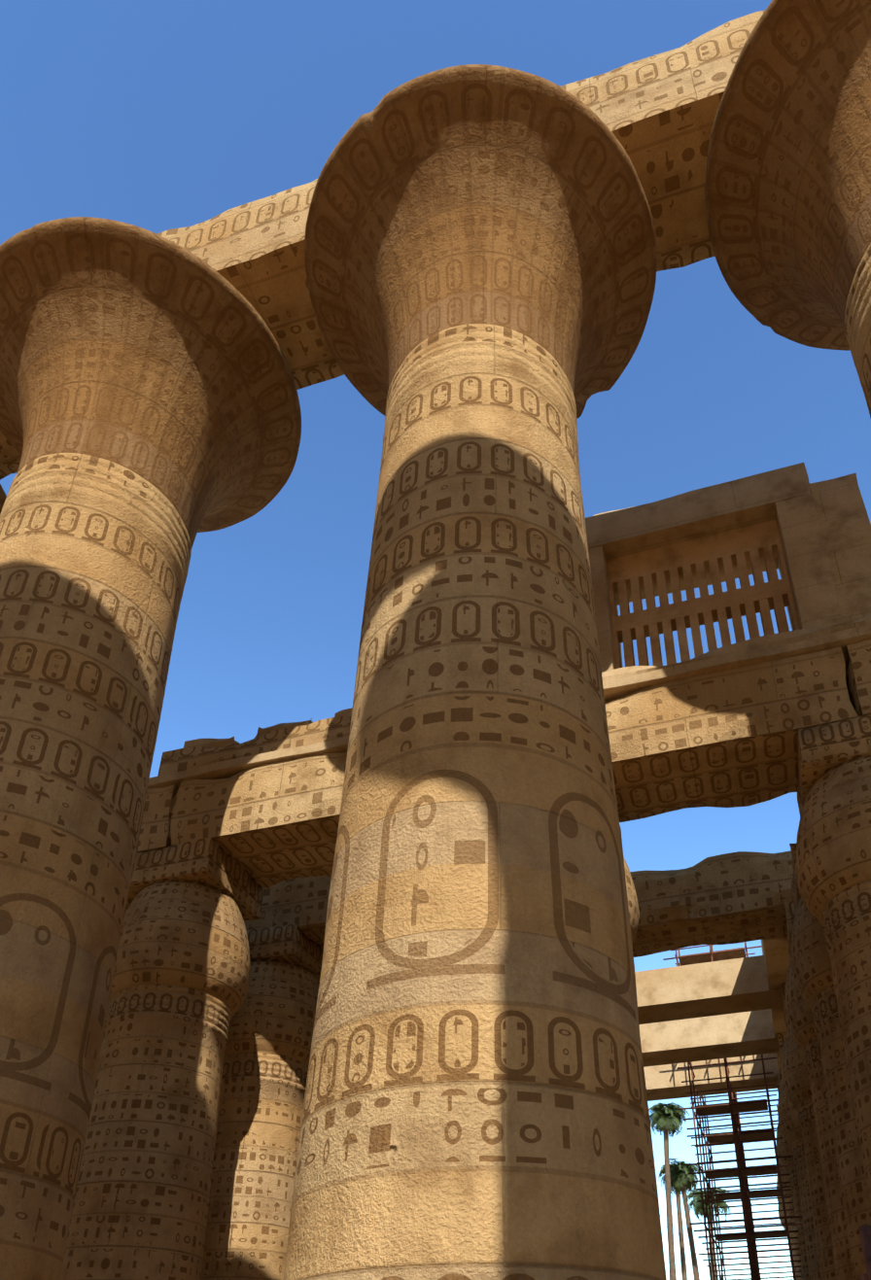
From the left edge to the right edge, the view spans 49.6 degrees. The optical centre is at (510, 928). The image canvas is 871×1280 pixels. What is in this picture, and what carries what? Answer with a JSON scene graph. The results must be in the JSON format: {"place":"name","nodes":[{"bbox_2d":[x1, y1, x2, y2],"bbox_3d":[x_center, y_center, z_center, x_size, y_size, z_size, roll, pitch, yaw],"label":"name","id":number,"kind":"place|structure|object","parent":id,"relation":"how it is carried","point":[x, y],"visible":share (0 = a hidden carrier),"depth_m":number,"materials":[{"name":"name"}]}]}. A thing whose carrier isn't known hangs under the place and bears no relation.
{"place":"outdoors","nodes":[
{"label":"outdoors","id":0,"kind":"place"},
{"bbox_2d":[0,484,6,514],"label":"column capital","id":1,"kind":"object","parent":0,"point":[3,496],"visible":0.08,"depth_m":20.61,"materials":[{"name":"beige stone"}]},
{"bbox_2d":[100,1000,110,1052],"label":"column","id":2,"kind":"structure","parent":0,"point":[105,1021],"depth_m":23.08,"materials":[{"name":"stone"}]},
{"bbox_2d":[125,876,331,948],"bbox_3d":[-10.374,0.404,25.800,17.413,1.734,1.844,-8,-29,14],"label":"architrave","id":3,"kind":"object","parent":2,"relation":"on","point":[301,903],"visible":0.02,"depth_m":23.65,"materials":[{"name":"stone"}]},
{"bbox_2d":[254,718,312,738],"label":"stone block","id":4,"kind":"structure","parent":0,"point":[261,731],"depth_m":21.30,"materials":[{"name":"stone"}]},
{"bbox_2d":[0,0,870,1279],"label":"sky","id":5,"kind":"structure","parent":0,"point":[156,117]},
{"bbox_2d":[657,1163,696,1279],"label":"palm","id":6,"kind":"object","parent":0,"point":[681,1246],"depth_m":71.81,"materials":[{"name":"green plant"}]},
{"bbox_2d":[777,1205,792,1248],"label":"column","id":7,"kind":"structure","parent":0,"point":[780,1213],"depth_m":42.65,"materials":[{"name":"stone"}]},
{"bbox_2d":[776,1176,798,1279],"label":"column","id":8,"kind":"structure","parent":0,"point":[789,1228],"depth_m":38.83,"materials":[{"name":"stone"}]},
{"bbox_2d":[776,1106,802,1279],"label":"column","id":9,"kind":"structure","parent":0,"point":[790,1198],"depth_m":35.45,"materials":[{"name":"stone"}]},
{"bbox_2d":[776,1032,820,1279],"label":"column","id":10,"kind":"structure","parent":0,"point":[788,1121],"depth_m":28.55,"materials":[{"name":"stone"}]},
{"bbox_2d":[783,900,853,1279],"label":"column","id":11,"kind":"structure","parent":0,"point":[799,1018],"depth_m":20.67,"materials":[{"name":"stone"}]},
{"bbox_2d":[629,850,793,957],"bbox_3d":[7.955,-1.069,23.507,12.896,1.759,1.767,-8,-29,14],"label":"architrave","id":12,"kind":"object","parent":11,"relation":"on","point":[737,897],"visible":0.46,"depth_m":23.55,"materials":[{"name":"stone"}]},
{"bbox_2d":[789,843,870,1279],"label":"column","id":13,"kind":"structure","parent":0,"point":[812,971],"depth_m":18.41,"materials":[{"name":"stone"}]},
{"bbox_3d":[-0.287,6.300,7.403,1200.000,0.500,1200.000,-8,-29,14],"label":"ground","id":14,"kind":"structure","parent":0,"visible":0},
{"bbox_2d":[0,452,191,1279],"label":"column shaft","id":15,"kind":"object","parent":14,"relation":"on","point":[95,553],"visible":1,"depth_m":13.10,"materials":[{"name":"beige stone"}]},
{"bbox_2d":[0,216,301,548],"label":"column capital","id":16,"kind":"object","parent":15,"relation":"on","point":[159,363],"visible":0.67,"depth_m":16.60,"materials":[{"name":"beige stone"}]},
{"bbox_2d":[0,430,21,480],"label":"architrave","id":17,"kind":"object","parent":16,"relation":"on","point":[10,458],"visible":0.06,"depth_m":20.86,"materials":[{"name":"beige stone"}]},
{"bbox_2d":[157,178,344,389],"bbox_3d":[-3.986,-12.935,18.847,7.132,2.323,2.518,-8,-29,14],"label":"architrave","id":18,"kind":"object","parent":16,"relation":"on","point":[252,253],"visible":0.23,"depth_m":18.03,"materials":[{"name":"beige stone"}]},
{"bbox_2d":[60,836,263,1279],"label":"column","id":19,"kind":"structure","parent":14,"relation":"on","point":[180,983],"depth_m":17.86,"materials":[{"name":"stone"}]},
{"bbox_2d":[125,784,178,910],"bbox_3d":[-11.029,-1.421,22.378,8.297,1.750,2.249,-8,-29,14],"label":"architrave","id":20,"kind":"object","parent":19,"relation":"on","point":[155,832],"visible":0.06,"depth_m":20.50,"materials":[{"name":"stone"}]},
{"bbox_2d":[147,735,348,788],"bbox_3d":[-14.800,-1.733,23.741,26.503,0.248,2.316,-8,-29,14],"label":"cornice","id":21,"kind":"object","parent":20,"relation":"on","point":[226,769],"visible":0.02,"depth_m":20.44,"materials":[{"name":"beige stone"}]},
{"bbox_2d":[183,736,239,747],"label":"stone block","id":22,"kind":"structure","parent":21,"relation":"on","point":[219,743],"depth_m":21.58,"materials":[{"name":"stone"}]},
{"bbox_2d":[157,716,351,776],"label":"row cornice","id":23,"kind":"structure","parent":21,"relation":"on","point":[193,757],"depth_m":20.84,"materials":[{"name":"beige stone"}]},
{"bbox_2d":[334,707,352,717],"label":"stone block","id":24,"kind":"structure","parent":21,"relation":"on","point":[346,712],"depth_m":20.77,"materials":[{"name":"stone"}]},
{"bbox_2d":[170,751,346,888],"bbox_3d":[-3.077,-2.603,20.367,8.309,1.758,2.251,-8,-29,14],"label":"architrave","id":25,"kind":"object","parent":19,"relation":"on","point":[266,825],"visible":0.42,"depth_m":19.99,"materials":[{"name":"stone"}]},
{"bbox_2d":[200,923,323,1279],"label":"column","id":26,"kind":"structure","parent":14,"relation":"on","point":[267,1049],"depth_m":21.25,"materials":[{"name":"stone"}]},
{"bbox_2d":[283,323,666,1279],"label":"column shaft","id":27,"kind":"object","parent":14,"relation":"on","point":[474,1105],"visible":1,"depth_m":9.30,"materials":[{"name":"beige stone"}]},
{"bbox_2d":[304,64,656,418],"bbox_3d":[-0.495,-10.325,16.305,6.248,4.820,6.238,-8,-29,14],"label":"column capital","id":28,"kind":"object","parent":27,"relation":"on","point":[507,197],"visible":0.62,"depth_m":14.88,"materials":[{"name":"beige stone"}]},
{"bbox_2d":[560,10,764,272],"bbox_3d":[2.887,-13.958,17.108,7.137,2.323,2.513,-8,-29,14],"label":"architrave","id":29,"kind":"object","parent":28,"relation":"on","point":[655,114],"visible":0.21,"depth_m":16.10,"materials":[{"name":"beige stone"}]},
{"bbox_2d":[619,825,639,944],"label":"column","id":30,"kind":"structure","parent":14,"relation":"on","point":[634,910],"depth_m":17.20,"materials":[{"name":"stone"}]},
{"bbox_2d":[648,1102,689,1279],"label":"palm","id":31,"kind":"object","parent":14,"relation":"on","point":[673,1114],"depth_m":64.07,"materials":[{"name":"green plant"}]},
{"bbox_2d":[659,1158,703,1279],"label":"palm","id":32,"kind":"object","parent":14,"relation":"on","point":[678,1171],"depth_m":66.86,"materials":[{"name":"green plant"}]},
{"bbox_2d":[683,1188,729,1279],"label":"palm","id":33,"kind":"object","parent":14,"relation":"on","point":[696,1207],"depth_m":63.07,"materials":[{"name":"green plant"}]},
{"bbox_2d":[662,941,802,1279],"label":"scaffold tubes","id":34,"kind":"object","parent":14,"relation":"on","point":[747,1220],"visible":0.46,"depth_m":32.56},
{"bbox_2d":[678,947,792,1279],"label":"scaffold planks","id":35,"kind":"object","parent":34,"relation":"on","point":[739,1108],"visible":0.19,"depth_m":32.73,"materials":[{"name":"brown wood"}]},
{"bbox_2d":[776,1072,809,1279],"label":"column","id":36,"kind":"structure","parent":14,"relation":"on","point":[783,1146],"depth_m":32.00,"materials":[{"name":"stone"}]},
{"bbox_2d":[761,936,790,1072],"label":"restored long beam","id":37,"kind":"structure","parent":36,"relation":"on","point":[776,954],"depth_m":25.85,"materials":[{"name":"stone"}]},
{"bbox_2d":[780,982,836,1279],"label":"column","id":38,"kind":"structure","parent":14,"relation":"on","point":[796,1084],"depth_m":25.01,"materials":[{"name":"stone"}]},
{"bbox_2d":[795,714,870,1210],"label":"column","id":39,"kind":"structure","parent":14,"relation":"on","point":[833,859],"depth_m":15.56,"materials":[{"name":"stone"}]},
{"bbox_2d":[604,646,858,822],"bbox_3d":[3.684,-3.605,18.667,5.809,1.765,2.220,-8,-29,14],"label":"architrave","id":40,"kind":"object","parent":39,"relation":"on","point":[725,739],"visible":0.58,"depth_m":17.73,"materials":[{"name":"stone"}]},
{"bbox_2d":[585,462,870,702],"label":"clerestory frame","id":41,"kind":"object","parent":40,"relation":"on","point":[824,529],"visible":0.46,"depth_m":19.26,"materials":[{"name":"beige stone"}]},
{"bbox_2d":[592,506,633,516],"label":"clerestory block","id":42,"kind":"structure","parent":41,"relation":"on","point":[609,511],"depth_m":21.54,"materials":[{"name":"stone"}]},
{"bbox_2d":[606,518,798,668],"bbox_3d":[3.995,-6.787,19.866,3.696,3.756,0.350,-8,-29,14],"label":"window grille","id":43,"kind":"object","parent":41,"relation":"in","point":[714,554],"visible":0.85,"depth_m":19.86,"materials":[{"name":"beige stone"}]},
{"bbox_2d":[845,638,870,716],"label":"architrave","id":44,"kind":"object","parent":39,"relation":"on","point":[858,678],"visible":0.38,"depth_m":17.09,"materials":[{"name":"stone"}]},
{"bbox_2d":[844,242,870,417],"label":"column shaft","id":45,"kind":"object","parent":14,"relation":"on","point":[857,319],"visible":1,"depth_m":13.08,"materials":[{"name":"beige stone"}]},
{"bbox_2d":[705,0,870,350],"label":"column capital","id":46,"kind":"object","parent":45,"relation":"on","point":[788,190],"visible":0.92,"depth_m":14.29,"materials":[{"name":"beige stone"}]},
{"bbox_2d":[858,1224,870,1279],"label":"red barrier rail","id":47,"kind":"object","parent":14,"relation":"on","point":[865,1233],"visible":1,"depth_m":2.63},
{"bbox_3d":[-3.887,9.526,27.539,2.946,12.906,2.934,-8,-29,14],"label":"small column","id":48,"kind":"object","parent":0,"visible":0},
{"bbox_2d":[634,955,783,1024],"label":"stone beam","id":49,"kind":"structure","parent":48,"relation":"on","point":[734,985],"depth_m":27.85,"materials":[{"name":"stone"}]},
{"bbox_3d":[3.158,10.395,29.334,2.952,12.906,2.931,-8,-29,14],"label":"small column","id":50,"kind":"object","parent":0,"visible":0},
{"bbox_2d":[639,1008,779,1067],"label":"stone beam","id":51,"kind":"structure","parent":50,"relation":"on","point":[716,1037],"depth_m":31.21,"materials":[{"name":"stone"}]},
{"bbox_3d":[2.336,12.435,33.124,2.958,12.907,2.950,-8,-29,14],"label":"small column","id":52,"kind":"object","parent":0,"visible":0},
{"bbox_2d":[643,1052,778,1101],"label":"stone beam","id":53,"kind":"structure","parent":52,"relation":"on","point":[663,1082],"depth_m":34.59,"materials":[{"name":"stone"}]}
]}

